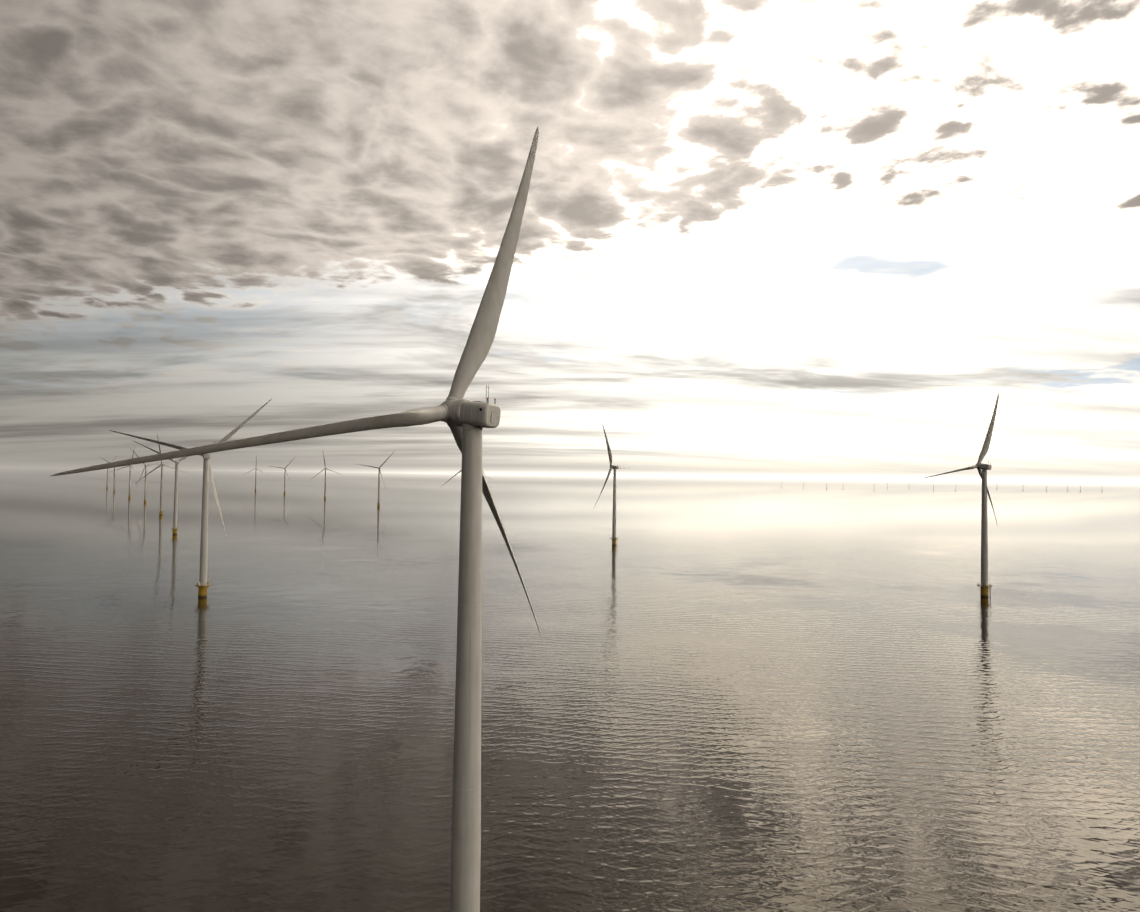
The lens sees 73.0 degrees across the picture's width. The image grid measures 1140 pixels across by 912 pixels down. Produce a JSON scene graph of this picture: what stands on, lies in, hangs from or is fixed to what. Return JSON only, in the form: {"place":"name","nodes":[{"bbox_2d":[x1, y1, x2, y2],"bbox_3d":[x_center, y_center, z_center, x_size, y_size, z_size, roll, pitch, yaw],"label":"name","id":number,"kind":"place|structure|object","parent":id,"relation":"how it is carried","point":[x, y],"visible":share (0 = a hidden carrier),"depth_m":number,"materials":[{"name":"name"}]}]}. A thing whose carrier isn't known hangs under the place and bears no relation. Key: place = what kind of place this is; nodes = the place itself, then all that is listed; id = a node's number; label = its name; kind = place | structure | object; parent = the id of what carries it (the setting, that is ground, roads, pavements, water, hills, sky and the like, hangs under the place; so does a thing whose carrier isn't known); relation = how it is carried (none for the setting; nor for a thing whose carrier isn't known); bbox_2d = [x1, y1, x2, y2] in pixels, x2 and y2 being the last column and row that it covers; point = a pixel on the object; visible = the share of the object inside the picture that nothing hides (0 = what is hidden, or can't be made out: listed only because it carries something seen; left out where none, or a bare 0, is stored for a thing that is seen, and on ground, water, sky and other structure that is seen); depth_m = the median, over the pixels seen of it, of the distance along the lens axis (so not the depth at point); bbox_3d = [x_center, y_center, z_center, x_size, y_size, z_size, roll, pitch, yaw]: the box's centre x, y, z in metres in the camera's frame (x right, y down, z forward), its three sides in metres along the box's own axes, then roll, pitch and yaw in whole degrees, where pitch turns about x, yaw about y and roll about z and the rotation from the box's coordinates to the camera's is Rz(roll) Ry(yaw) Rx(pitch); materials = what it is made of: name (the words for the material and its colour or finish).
{"place":"outdoors","nodes":[
{"label":"outdoors","id":0,"kind":"place"},
{"bbox_2d":[0,468,1139,911],"bbox_3d":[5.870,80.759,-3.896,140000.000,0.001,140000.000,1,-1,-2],"label":"sea","id":1,"kind":"structure","parent":0,"point":[750,694],"depth_m":282.50,"materials":[{"name":"black liquid"}]},
{"bbox_2d":[102,458,114,492],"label":"turbine","id":2,"kind":"object","parent":1,"relation":"in","point":[114,478],"visible":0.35,"depth_m":2589.54,"materials":[{"name":"paint"}]},
{"bbox_2d":[106,456,116,488],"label":"turbine","id":3,"kind":"object","parent":1,"relation":"in","point":[107,476],"visible":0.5,"depth_m":3118.66,"materials":[{"name":"paint"}]},
{"bbox_2d":[110,447,140,497],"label":"turbine","id":4,"kind":"object","parent":1,"relation":"in","point":[129,495],"visible":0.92,"depth_m":2123.67,"materials":[{"name":"paint"}]},
{"bbox_2d":[129,447,168,502],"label":"turbine","id":5,"kind":"object","parent":1,"relation":"in","point":[145,490],"visible":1,"depth_m":1865.23,"materials":[{"name":"paint"}]},
{"bbox_2d":[137,435,191,514],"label":"turbine","id":6,"kind":"object","parent":1,"relation":"in","point":[161,498],"visible":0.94,"depth_m":1365.14,"materials":[{"name":"paint"}]},
{"bbox_2d":[132,440,217,534],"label":"turbine","id":7,"kind":"object","parent":1,"relation":"in","point":[175,527],"visible":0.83,"depth_m":961.59,"materials":[{"name":"paint"}]},
{"bbox_2d":[109,399,271,596],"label":"turbine","id":8,"kind":"object","parent":1,"relation":"in","point":[202,585],"visible":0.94,"depth_m":491.20,"materials":[{"name":"paint"}]},
{"bbox_2d":[247,459,263,490],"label":"turbine","id":9,"kind":"object","parent":1,"relation":"in","point":[255,474],"visible":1,"depth_m":3073.18,"materials":[{"name":"paint"}]},
{"bbox_2d":[271,456,295,493],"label":"turbine","id":10,"kind":"object","parent":1,"relation":"in","point":[285,475],"visible":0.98,"depth_m":2700.16,"materials":[{"name":"paint"}]},
{"bbox_2d":[51,126,540,911],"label":"turbine","id":11,"kind":"object","parent":1,"relation":"in","point":[463,420],"visible":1,"depth_m":117.25,"materials":[{"name":"paint"}]},
{"bbox_2d":[313,454,341,498],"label":"turbine","id":12,"kind":"object","parent":1,"relation":"in","point":[324,496],"visible":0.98,"depth_m":2264.56,"materials":[{"name":"paint"}]},
{"bbox_2d":[358,452,393,506],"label":"turbine","id":13,"kind":"object","parent":1,"relation":"in","point":[378,504],"visible":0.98,"depth_m":1793.55,"materials":[{"name":"paint"}]},
{"bbox_2d":[594,424,626,544],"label":"turbine","id":14,"kind":"object","parent":1,"relation":"in","point":[614,538],"visible":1,"depth_m":891.36,"materials":[{"name":"paint"}]},
{"bbox_2d":[925,393,998,596],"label":"turbine","id":15,"kind":"object","parent":1,"relation":"in","point":[982,469],"visible":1,"depth_m":534.15,"materials":[{"name":"paint"}]},
{"bbox_2d":[0,0,1139,482],"label":"sky","id":16,"kind":"structure","parent":0,"point":[805,239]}
]}

